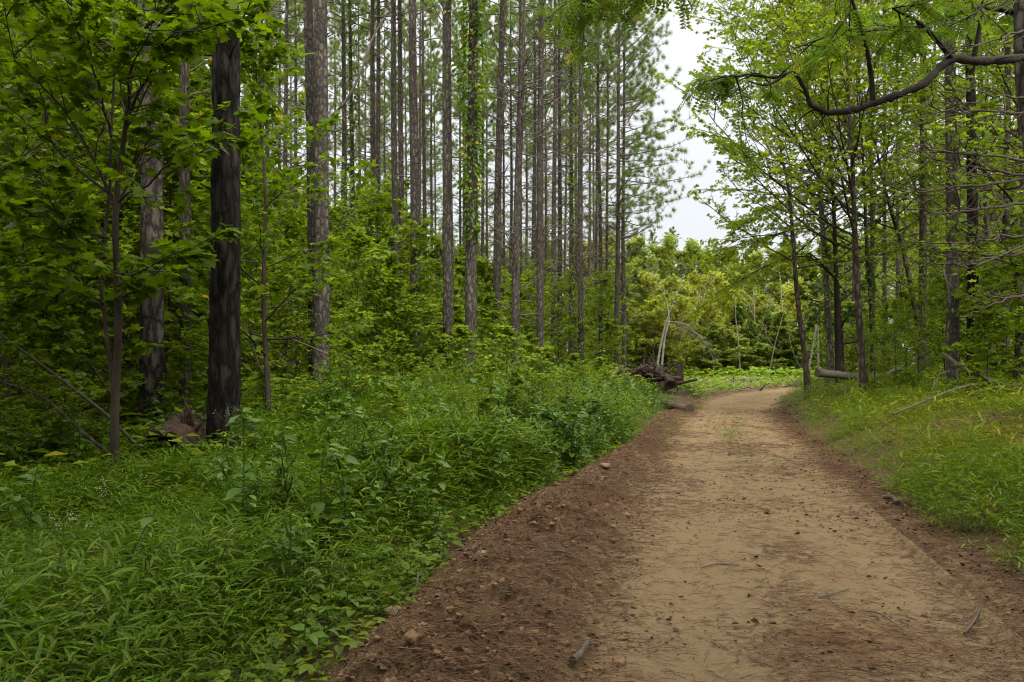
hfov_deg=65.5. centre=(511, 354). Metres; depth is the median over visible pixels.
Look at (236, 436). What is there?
flowering weed
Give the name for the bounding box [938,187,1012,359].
broadleaf tree
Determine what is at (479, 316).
understory shrub
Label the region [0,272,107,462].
understory shrub
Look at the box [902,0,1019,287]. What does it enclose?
woodland tree
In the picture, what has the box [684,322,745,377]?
broadleaf tree
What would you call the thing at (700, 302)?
dead tree
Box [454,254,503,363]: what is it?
understory shrub
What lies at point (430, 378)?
weed
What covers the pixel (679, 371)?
broken log
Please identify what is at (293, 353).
understory shrub
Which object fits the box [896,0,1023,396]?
woodland tree
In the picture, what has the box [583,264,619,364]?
understory shrub
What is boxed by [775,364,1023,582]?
grass
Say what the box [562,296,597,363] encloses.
understory shrub
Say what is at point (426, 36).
pine tree
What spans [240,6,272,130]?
pine tree
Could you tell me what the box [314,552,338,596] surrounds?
seedling
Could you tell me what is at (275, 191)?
understory shrub
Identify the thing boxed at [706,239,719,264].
pine
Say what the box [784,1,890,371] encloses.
ivy clad tree
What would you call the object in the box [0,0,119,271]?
maple tree
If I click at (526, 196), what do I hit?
pine tree
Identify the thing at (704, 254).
broadleaf tree
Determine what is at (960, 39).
woodland tree
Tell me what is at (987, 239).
cedar tree
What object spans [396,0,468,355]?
pine tree
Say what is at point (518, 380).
verge bush
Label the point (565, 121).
pine tree
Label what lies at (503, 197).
pine tree
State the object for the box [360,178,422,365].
understory shrub
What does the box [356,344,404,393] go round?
verge bush
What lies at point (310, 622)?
seedling
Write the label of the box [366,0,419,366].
pine tree
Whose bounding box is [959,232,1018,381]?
woodland shrub
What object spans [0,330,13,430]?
dead pole
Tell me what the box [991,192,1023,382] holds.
woodland shrub
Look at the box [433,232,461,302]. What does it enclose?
broadleaf tree
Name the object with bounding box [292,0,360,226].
pine tree
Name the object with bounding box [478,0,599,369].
pine tree
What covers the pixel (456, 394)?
verge bush
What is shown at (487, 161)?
pine tree
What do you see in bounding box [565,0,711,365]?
pine tree
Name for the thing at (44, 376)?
understory shrub
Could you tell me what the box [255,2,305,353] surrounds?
pine tree
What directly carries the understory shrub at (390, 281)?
on the ground at (978, 533)
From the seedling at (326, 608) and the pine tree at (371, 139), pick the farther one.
the pine tree at (371, 139)
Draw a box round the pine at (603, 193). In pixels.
[587,179,626,243]
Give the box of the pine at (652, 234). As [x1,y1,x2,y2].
[641,228,664,301]
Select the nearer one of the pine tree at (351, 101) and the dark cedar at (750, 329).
the pine tree at (351, 101)
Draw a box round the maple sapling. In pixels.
[0,0,271,467]
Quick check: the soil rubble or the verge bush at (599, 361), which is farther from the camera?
the verge bush at (599, 361)
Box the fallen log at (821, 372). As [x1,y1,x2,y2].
[814,368,875,379]
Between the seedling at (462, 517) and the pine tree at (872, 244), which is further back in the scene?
the pine tree at (872, 244)
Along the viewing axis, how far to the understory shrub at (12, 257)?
10.60 m
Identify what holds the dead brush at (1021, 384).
on the grass at (1003, 469)
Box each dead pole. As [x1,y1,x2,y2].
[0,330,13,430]
[0,333,135,444]
[0,381,107,453]
[7,306,110,396]
[254,328,348,364]
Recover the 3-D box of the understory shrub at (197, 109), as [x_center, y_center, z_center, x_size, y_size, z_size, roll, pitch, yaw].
[-6.618,-2.724,17.406,3.278,7.901,2.962,0,0,-15]
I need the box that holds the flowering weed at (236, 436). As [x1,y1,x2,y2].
[214,406,246,459]
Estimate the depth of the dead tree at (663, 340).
46.93 m
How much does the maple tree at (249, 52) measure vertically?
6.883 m
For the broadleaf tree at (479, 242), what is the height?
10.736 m
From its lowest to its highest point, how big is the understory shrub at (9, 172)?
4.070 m
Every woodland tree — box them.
[818,192,890,353]
[820,220,881,354]
[830,144,945,349]
[859,0,1017,319]
[860,97,1001,366]
[880,202,963,365]
[888,102,979,342]
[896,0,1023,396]
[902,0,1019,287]
[913,140,1016,340]
[914,27,1018,361]
[915,3,1019,263]
[935,19,1023,292]
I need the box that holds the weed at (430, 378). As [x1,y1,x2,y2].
[421,373,432,407]
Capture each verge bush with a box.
[309,337,377,401]
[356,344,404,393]
[370,384,417,423]
[381,331,432,391]
[415,352,453,392]
[432,324,504,387]
[443,376,476,427]
[462,394,506,431]
[470,362,514,413]
[483,324,544,379]
[495,367,535,416]
[506,332,552,380]
[515,372,566,436]
[518,345,580,395]
[542,369,596,425]
[560,353,602,394]
[561,359,614,401]
[583,356,619,390]
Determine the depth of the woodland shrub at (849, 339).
40.19 m
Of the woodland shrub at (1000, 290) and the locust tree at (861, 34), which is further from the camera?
the woodland shrub at (1000, 290)
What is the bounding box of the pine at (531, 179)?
[484,115,568,265]
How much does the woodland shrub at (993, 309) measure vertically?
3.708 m
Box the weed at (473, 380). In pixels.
[459,358,487,394]
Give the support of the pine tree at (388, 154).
on the ground at (978, 533)
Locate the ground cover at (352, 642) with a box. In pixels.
[0,360,1023,681]
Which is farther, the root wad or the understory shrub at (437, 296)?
the understory shrub at (437, 296)
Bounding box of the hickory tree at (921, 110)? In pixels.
[850,0,1019,350]
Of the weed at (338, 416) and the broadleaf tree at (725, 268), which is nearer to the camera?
the weed at (338, 416)
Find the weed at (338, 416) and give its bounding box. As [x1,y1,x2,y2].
[328,407,344,436]
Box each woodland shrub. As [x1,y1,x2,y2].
[796,323,834,378]
[805,308,867,372]
[819,311,877,369]
[833,300,889,367]
[843,299,889,371]
[857,317,900,392]
[866,298,928,387]
[875,295,915,366]
[876,290,940,372]
[891,257,945,389]
[899,278,945,366]
[908,274,987,376]
[924,300,1023,395]
[925,232,1001,374]
[930,278,1011,362]
[938,223,1023,381]
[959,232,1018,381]
[960,221,1018,365]
[960,274,1017,367]
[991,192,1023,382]
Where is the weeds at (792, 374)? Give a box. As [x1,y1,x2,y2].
[587,365,942,397]
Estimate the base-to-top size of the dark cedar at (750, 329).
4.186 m
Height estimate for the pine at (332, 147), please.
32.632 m
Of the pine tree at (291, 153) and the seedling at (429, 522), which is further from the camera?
the pine tree at (291, 153)
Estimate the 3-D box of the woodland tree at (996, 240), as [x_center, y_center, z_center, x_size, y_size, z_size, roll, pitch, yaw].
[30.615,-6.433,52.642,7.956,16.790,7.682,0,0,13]
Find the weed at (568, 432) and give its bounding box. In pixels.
[557,405,579,457]
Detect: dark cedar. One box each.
[725,301,753,365]
[729,319,763,374]
[756,311,780,366]
[792,319,825,378]
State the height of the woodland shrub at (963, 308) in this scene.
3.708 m
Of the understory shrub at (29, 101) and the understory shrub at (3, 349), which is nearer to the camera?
the understory shrub at (3, 349)
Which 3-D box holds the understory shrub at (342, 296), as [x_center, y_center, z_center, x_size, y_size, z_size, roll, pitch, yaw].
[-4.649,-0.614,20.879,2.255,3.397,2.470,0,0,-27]
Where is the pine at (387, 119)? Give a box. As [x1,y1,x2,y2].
[336,97,429,240]
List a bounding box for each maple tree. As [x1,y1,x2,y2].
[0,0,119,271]
[0,0,139,349]
[0,0,180,388]
[0,0,203,330]
[0,0,314,357]
[107,6,329,363]
[142,0,374,415]
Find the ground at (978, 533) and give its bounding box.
[0,353,1023,681]
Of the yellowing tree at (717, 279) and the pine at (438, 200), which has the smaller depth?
the yellowing tree at (717, 279)
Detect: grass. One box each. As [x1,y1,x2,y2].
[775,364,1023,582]
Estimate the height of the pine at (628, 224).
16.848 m
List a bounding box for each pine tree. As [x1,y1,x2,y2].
[132,0,170,430]
[163,14,211,407]
[200,1,242,464]
[239,0,304,210]
[240,0,294,202]
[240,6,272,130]
[241,0,313,320]
[244,0,345,355]
[246,0,304,205]
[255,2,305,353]
[264,0,337,363]
[274,1,338,362]
[280,0,331,379]
[281,10,338,361]
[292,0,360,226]
[298,0,442,337]
[303,0,369,234]
[305,0,387,387]
[327,0,380,344]
[328,0,403,218]
[328,0,406,351]
[329,2,369,262]
[330,0,397,351]
[332,14,389,187]
[346,0,397,160]
[357,0,418,238]
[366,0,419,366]
[368,0,421,324]
[375,33,409,219]
[380,16,437,233]
[385,0,452,260]
[392,0,439,371]
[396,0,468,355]
[404,0,484,300]
[407,0,454,277]
[418,42,457,313]
[420,0,586,361]
[423,0,462,370]
[427,0,505,307]
[436,13,486,298]
[449,0,503,387]
[451,0,509,336]
[451,0,596,368]
[454,0,504,336]
[478,0,533,295]
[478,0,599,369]
[478,11,514,267]
[480,0,533,358]
[483,0,537,366]
[485,0,596,342]
[490,2,599,364]
[492,1,550,313]
[502,37,551,305]
[505,0,614,365]
[512,2,557,342]
[515,0,613,368]
[523,0,578,365]
[529,0,634,360]
[543,10,588,363]
[546,4,658,365]
[548,1,606,352]
[556,0,661,364]
[557,1,690,368]
[562,11,621,357]
[563,24,622,322]
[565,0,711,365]
[577,27,616,357]
[827,6,882,365]
[841,0,911,352]
[858,0,926,361]
[862,0,930,365]
[890,0,959,373]
[895,1,963,365]
[920,0,990,394]
[935,11,1017,277]
[959,1,978,382]
[964,2,1011,350]
[982,2,1018,370]
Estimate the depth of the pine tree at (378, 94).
29.98 m
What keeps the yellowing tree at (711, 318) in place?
on the ground at (978, 533)
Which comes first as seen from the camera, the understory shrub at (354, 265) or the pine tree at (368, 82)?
the understory shrub at (354, 265)
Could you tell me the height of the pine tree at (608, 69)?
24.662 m
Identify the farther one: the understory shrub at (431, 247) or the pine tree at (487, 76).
the understory shrub at (431, 247)
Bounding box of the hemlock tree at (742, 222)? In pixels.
[677,148,863,385]
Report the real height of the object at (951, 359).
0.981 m
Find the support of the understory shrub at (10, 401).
on the ground at (978, 533)
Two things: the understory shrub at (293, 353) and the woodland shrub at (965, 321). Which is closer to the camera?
the woodland shrub at (965, 321)
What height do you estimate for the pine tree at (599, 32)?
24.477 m
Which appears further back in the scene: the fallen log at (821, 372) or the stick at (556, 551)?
the fallen log at (821, 372)
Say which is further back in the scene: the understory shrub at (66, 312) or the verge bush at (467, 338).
the verge bush at (467, 338)
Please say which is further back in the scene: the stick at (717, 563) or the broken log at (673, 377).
the broken log at (673, 377)
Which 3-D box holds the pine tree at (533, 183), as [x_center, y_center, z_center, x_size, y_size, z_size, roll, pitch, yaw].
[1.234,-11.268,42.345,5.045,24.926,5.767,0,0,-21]
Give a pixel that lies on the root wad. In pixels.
(651, 369)
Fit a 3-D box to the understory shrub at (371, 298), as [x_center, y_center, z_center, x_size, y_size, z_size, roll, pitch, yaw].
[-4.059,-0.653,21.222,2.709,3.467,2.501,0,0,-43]
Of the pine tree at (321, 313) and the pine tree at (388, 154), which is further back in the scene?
the pine tree at (388, 154)
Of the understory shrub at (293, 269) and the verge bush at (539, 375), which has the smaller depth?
the verge bush at (539, 375)
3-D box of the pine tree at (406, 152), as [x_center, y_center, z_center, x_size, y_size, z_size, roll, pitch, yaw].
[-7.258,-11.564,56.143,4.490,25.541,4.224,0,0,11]
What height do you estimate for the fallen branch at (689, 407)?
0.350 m
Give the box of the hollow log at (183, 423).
[133,395,206,455]
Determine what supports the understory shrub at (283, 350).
on the ground at (978, 533)
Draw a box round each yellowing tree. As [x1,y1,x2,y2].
[619,270,675,364]
[626,298,680,370]
[644,274,707,362]
[656,293,707,371]
[671,269,722,364]
[686,298,728,370]
[695,270,757,357]
[719,272,764,358]
[749,293,775,358]
[762,277,824,354]
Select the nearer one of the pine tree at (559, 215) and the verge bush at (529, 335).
the verge bush at (529, 335)
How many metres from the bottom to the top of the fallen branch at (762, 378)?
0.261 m
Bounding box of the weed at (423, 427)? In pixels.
[396,403,437,481]
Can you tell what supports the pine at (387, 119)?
on the ground at (978, 533)
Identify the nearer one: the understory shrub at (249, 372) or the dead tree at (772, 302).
the understory shrub at (249, 372)
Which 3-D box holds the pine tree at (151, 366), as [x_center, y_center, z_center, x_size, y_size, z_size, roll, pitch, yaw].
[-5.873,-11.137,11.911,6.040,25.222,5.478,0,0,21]
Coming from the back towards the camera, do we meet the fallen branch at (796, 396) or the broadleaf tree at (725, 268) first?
the broadleaf tree at (725, 268)
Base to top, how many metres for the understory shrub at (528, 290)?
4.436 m
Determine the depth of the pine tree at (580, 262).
34.95 m
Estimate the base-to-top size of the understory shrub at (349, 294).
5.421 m
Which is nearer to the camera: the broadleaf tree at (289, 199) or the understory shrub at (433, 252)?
the understory shrub at (433, 252)
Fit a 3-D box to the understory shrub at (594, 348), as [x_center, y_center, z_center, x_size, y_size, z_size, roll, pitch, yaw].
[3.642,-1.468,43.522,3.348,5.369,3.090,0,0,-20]
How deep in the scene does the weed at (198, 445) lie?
9.23 m
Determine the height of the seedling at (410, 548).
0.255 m
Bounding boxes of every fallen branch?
[660,398,693,411]
[742,377,763,380]
[770,382,824,405]
[883,495,900,504]
[892,370,994,414]
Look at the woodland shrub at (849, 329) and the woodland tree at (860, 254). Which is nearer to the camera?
the woodland shrub at (849, 329)
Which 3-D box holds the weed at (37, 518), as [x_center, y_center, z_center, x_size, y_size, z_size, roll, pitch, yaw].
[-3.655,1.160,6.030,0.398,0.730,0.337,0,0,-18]
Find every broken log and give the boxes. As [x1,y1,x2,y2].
[627,377,664,383]
[647,374,680,379]
[676,362,683,381]
[677,378,697,384]
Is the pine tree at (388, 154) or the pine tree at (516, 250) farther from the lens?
the pine tree at (388, 154)
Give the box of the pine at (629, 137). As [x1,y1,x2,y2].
[522,14,638,266]
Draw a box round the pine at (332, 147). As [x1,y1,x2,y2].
[277,27,361,361]
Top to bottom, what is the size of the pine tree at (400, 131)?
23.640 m
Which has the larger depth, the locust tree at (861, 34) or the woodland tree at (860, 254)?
the woodland tree at (860, 254)
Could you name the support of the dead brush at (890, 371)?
on the ground at (978, 533)
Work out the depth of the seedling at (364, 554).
5.42 m
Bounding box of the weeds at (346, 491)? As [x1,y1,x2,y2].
[0,358,694,619]
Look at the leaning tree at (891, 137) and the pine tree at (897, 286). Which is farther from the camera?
the pine tree at (897, 286)
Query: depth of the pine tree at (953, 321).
17.39 m
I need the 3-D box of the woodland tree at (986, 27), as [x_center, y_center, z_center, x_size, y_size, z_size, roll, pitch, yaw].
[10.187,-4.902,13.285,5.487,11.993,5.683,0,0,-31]
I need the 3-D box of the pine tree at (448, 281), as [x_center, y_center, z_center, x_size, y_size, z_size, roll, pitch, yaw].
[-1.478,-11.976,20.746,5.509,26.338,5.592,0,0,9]
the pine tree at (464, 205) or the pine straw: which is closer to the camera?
the pine straw
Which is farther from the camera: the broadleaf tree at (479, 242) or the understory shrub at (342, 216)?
the broadleaf tree at (479, 242)
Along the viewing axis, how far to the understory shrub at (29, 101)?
15.22 m
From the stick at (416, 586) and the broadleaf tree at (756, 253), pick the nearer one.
the stick at (416, 586)
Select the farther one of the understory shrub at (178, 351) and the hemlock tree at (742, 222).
the hemlock tree at (742, 222)
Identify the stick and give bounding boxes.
[414,572,418,593]
[474,546,480,558]
[543,550,570,553]
[569,638,590,664]
[701,563,739,567]
[818,588,848,597]
[864,610,903,628]
[963,601,982,633]
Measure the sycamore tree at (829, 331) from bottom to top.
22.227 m
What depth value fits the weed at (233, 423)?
5.93 m
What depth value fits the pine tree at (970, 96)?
18.90 m
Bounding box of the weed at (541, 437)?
[535,427,554,469]
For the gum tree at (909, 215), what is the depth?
25.82 m
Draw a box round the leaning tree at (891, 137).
[787,0,965,340]
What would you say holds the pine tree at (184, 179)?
on the ground at (978, 533)
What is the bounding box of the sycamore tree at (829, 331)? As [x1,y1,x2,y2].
[673,0,1002,386]
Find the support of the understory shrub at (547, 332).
on the ground at (978, 533)
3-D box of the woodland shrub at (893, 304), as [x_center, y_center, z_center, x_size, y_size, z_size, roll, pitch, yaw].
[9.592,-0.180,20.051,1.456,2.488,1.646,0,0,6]
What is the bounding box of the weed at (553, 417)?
[529,395,569,459]
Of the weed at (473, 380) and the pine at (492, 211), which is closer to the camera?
the weed at (473, 380)
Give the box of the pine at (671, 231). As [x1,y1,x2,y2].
[657,226,681,312]
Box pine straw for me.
[317,405,1023,681]
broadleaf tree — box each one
[259,173,299,348]
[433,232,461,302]
[454,241,490,347]
[505,238,530,340]
[536,224,562,344]
[556,239,592,355]
[563,234,635,330]
[603,235,671,352]
[604,262,657,364]
[612,312,656,370]
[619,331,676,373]
[645,232,688,336]
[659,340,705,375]
[670,237,704,340]
[679,319,720,369]
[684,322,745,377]
[689,244,725,367]
[702,245,760,359]
[704,264,736,366]
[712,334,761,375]
[738,249,770,301]
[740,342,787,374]
[741,270,766,366]
[759,281,804,363]
[759,310,799,376]
[760,241,797,327]
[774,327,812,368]
[786,249,822,328]
[803,228,856,353]
[804,305,843,368]
[816,237,895,365]
[847,224,930,365]
[879,211,943,366]
[910,187,962,364]
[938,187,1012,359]
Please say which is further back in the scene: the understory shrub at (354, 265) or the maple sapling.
the understory shrub at (354, 265)
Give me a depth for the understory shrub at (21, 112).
14.40 m
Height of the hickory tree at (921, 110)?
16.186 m
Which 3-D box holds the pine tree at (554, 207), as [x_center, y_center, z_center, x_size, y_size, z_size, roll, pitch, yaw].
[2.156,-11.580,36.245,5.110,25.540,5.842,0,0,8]
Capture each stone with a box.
[382,605,401,617]
[599,463,610,468]
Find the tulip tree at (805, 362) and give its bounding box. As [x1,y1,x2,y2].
[652,0,944,399]
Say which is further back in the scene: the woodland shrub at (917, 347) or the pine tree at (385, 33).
the pine tree at (385, 33)
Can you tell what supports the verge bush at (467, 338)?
on the ground at (978, 533)
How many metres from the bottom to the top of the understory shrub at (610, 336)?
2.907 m
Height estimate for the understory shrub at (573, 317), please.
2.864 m
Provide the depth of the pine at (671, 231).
79.65 m
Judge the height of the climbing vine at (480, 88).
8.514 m
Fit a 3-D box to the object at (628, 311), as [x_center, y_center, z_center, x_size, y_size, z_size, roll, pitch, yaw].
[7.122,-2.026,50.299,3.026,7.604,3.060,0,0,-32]
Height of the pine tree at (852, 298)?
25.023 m
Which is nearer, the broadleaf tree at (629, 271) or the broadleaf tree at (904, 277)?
the broadleaf tree at (629, 271)
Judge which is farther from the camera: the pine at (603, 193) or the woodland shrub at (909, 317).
the pine at (603, 193)
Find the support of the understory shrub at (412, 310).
on the ground at (978, 533)
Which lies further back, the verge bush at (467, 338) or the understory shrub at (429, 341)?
the understory shrub at (429, 341)
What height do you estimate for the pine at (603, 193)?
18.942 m
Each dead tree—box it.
[643,260,714,366]
[690,271,720,364]
[735,304,740,374]
[736,282,754,338]
[758,271,782,363]
[759,300,786,368]
[787,322,810,369]
[809,278,820,378]
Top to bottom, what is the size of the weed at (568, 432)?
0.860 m
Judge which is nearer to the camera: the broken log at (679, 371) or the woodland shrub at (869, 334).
the woodland shrub at (869, 334)
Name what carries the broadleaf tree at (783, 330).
on the ground at (978, 533)
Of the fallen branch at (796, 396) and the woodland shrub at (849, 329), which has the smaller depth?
the fallen branch at (796, 396)
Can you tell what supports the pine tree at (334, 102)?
on the ground at (978, 533)
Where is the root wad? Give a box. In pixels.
[616,342,692,391]
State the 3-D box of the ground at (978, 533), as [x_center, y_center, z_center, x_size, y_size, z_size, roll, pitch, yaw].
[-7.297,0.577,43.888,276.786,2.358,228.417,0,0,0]
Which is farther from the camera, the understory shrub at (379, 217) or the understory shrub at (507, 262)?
the understory shrub at (507, 262)
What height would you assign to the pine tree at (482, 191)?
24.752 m
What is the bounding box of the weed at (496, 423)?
[485,412,515,437]
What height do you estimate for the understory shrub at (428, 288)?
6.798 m
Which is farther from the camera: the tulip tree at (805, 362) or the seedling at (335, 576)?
the tulip tree at (805, 362)
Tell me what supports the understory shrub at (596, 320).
on the ground at (978, 533)
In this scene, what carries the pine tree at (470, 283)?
on the ground at (978, 533)
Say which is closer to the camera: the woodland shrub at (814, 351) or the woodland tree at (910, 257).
the woodland tree at (910, 257)
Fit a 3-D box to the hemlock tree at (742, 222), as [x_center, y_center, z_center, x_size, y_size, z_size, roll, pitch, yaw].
[7.811,-2.703,25.470,5.699,8.122,5.797,0,0,0]
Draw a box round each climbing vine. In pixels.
[344,1,363,271]
[430,0,509,243]
[563,51,578,347]
[814,243,847,369]
[861,243,881,372]
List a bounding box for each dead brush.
[878,352,929,381]
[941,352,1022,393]
[971,376,1023,396]
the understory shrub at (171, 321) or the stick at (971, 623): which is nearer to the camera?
the stick at (971, 623)
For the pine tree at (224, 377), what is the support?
on the ground at (978, 533)
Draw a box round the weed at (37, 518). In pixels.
[0,460,62,546]
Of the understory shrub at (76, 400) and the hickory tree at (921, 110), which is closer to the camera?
the understory shrub at (76, 400)
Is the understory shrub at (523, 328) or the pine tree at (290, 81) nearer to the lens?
the understory shrub at (523, 328)
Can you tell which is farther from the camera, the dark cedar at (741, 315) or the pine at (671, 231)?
the pine at (671, 231)
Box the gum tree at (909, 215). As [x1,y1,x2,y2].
[764,0,1013,373]
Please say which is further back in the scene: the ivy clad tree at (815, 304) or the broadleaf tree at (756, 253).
the broadleaf tree at (756, 253)
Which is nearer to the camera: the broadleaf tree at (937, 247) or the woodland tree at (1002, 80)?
the woodland tree at (1002, 80)
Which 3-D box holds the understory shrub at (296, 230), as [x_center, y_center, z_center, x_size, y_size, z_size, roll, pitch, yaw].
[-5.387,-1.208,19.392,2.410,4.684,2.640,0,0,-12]
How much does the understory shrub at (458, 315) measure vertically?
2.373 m
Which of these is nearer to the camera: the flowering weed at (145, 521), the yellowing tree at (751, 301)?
the flowering weed at (145, 521)
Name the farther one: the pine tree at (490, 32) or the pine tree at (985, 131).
the pine tree at (490, 32)
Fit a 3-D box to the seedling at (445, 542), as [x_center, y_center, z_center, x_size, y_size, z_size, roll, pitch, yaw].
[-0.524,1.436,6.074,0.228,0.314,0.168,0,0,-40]
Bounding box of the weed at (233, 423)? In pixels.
[219,407,265,536]
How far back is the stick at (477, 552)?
4.98 m
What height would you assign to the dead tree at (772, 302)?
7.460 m
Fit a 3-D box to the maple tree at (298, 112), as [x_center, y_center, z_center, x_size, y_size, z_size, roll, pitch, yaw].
[-6.503,-3.545,17.415,4.864,9.488,5.089,0,0,40]
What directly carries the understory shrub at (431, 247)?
on the ground at (978, 533)
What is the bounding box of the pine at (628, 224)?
[608,204,630,248]
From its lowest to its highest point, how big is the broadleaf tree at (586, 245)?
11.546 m
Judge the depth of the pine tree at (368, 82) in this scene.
45.96 m
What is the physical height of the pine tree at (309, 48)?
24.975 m
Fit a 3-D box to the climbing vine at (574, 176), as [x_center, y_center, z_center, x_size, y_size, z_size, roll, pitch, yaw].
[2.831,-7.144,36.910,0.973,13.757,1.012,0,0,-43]
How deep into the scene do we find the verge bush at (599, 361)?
21.49 m
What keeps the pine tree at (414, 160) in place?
on the ground at (978, 533)
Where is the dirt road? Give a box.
[304,376,1023,681]
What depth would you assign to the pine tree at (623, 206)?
41.84 m
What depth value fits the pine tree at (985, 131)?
29.98 m
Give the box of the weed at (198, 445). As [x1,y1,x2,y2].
[189,437,208,458]
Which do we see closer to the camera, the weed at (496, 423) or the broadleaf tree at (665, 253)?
the weed at (496, 423)
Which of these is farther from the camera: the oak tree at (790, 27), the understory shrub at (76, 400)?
the oak tree at (790, 27)
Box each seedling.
[283,598,312,648]
[284,607,327,665]
[296,561,325,608]
[306,609,342,657]
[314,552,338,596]
[315,592,340,632]
[330,579,366,627]
[353,538,386,578]
[380,530,403,568]
[402,536,418,563]
[412,522,443,566]
[419,507,450,549]
[429,521,460,554]
[431,544,448,564]
[449,501,470,536]
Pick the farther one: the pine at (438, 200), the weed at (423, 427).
the pine at (438, 200)
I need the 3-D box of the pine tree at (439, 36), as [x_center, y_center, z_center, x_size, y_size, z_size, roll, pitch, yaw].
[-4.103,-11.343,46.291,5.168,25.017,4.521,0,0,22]
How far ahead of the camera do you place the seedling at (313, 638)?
3.99 m
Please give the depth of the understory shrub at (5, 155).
12.31 m
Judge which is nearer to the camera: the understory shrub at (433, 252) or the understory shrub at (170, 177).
the understory shrub at (170, 177)
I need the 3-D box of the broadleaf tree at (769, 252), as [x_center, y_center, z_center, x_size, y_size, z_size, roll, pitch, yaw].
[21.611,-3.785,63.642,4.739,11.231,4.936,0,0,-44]
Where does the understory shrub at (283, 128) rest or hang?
on the ground at (978, 533)
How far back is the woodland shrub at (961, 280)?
21.30 m
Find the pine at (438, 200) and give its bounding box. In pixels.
[369,67,458,244]
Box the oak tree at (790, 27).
[651,0,923,400]
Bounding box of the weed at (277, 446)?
[261,422,291,460]
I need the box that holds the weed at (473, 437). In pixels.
[459,422,482,479]
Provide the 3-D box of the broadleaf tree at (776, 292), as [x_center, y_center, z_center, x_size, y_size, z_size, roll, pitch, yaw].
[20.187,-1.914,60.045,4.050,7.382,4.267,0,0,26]
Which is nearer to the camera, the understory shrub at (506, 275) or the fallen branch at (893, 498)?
the fallen branch at (893, 498)
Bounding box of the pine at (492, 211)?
[421,70,529,259]
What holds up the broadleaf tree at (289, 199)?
on the ground at (978, 533)
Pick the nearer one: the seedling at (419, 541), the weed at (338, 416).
the seedling at (419, 541)
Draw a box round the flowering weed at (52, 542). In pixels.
[32,508,90,604]
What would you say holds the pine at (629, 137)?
on the ground at (978, 533)
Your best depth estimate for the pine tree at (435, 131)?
57.97 m
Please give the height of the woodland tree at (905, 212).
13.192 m
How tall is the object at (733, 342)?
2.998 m
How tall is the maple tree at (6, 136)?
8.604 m
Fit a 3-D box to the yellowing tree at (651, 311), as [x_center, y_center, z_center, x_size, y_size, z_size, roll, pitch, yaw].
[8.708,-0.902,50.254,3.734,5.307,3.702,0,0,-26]
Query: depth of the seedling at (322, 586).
4.67 m
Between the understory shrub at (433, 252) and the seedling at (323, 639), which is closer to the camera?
the seedling at (323, 639)
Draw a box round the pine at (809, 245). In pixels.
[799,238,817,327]
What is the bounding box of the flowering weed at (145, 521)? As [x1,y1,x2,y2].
[79,474,174,605]
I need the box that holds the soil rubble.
[327,434,1020,681]
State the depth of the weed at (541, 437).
9.64 m
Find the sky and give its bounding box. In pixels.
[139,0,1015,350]
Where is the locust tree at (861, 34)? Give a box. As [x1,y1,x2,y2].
[523,0,1023,176]
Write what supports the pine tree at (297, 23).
on the ground at (978, 533)
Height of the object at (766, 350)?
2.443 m
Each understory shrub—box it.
[0,0,140,382]
[0,78,193,415]
[0,81,86,378]
[0,135,108,398]
[0,169,61,422]
[0,213,101,422]
[0,229,55,462]
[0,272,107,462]
[0,293,29,436]
[0,369,83,463]
[0,395,83,474]
[1,268,137,449]
[25,202,165,441]
[41,0,209,390]
[41,99,208,379]
[42,394,126,470]
[43,0,139,368]
[47,89,262,415]
[60,65,256,394]
[108,139,261,372]
[135,57,284,376]
[150,324,208,413]
[163,162,294,401]
[191,0,301,335]
[240,134,306,373]
[240,203,290,366]
[240,212,301,394]
[241,261,346,389]
[245,187,298,361]
[254,211,336,379]
[260,212,338,372]
[273,170,356,365]
[274,228,342,368]
[275,247,372,390]
[279,304,306,364]
[289,268,376,376]
[298,187,387,354]
[302,221,398,376]
[329,169,394,371]
[329,256,360,364]
[337,158,409,366]
[337,226,391,361]
[338,266,419,376]
[350,251,436,380]
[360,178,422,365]
[363,158,422,303]
[365,248,442,370]
[375,257,431,363]
[381,197,455,371]
[390,294,455,381]
[405,236,464,355]
[413,304,502,373]
[420,234,481,368]
[421,286,485,365]
[422,212,436,321]
[422,282,494,364]
[427,244,480,366]
[431,272,458,346]
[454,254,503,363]
[458,258,527,368]
[461,292,521,369]
[464,265,509,354]
[477,283,523,363]
[478,265,526,363]
[486,251,525,308]
[491,257,532,363]
[500,277,549,366]
[503,260,569,367]
[507,236,544,323]
[509,268,551,366]
[510,270,547,353]
[544,259,584,365]
[544,277,577,363]
[546,283,598,367]
[552,314,611,366]
[562,282,603,362]
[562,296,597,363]
[576,269,634,366]
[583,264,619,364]
[585,293,619,366]
[585,318,635,370]
[586,245,621,354]
[591,259,630,369]
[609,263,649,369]
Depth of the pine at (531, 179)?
68.50 m
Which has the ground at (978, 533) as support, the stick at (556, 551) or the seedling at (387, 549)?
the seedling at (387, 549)
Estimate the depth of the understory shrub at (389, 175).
45.12 m
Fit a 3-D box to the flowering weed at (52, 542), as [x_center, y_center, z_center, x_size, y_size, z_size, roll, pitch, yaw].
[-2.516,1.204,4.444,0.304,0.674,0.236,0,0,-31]
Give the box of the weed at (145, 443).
[130,434,160,458]
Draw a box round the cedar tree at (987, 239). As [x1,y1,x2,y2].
[863,0,1023,319]
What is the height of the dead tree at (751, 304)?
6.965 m

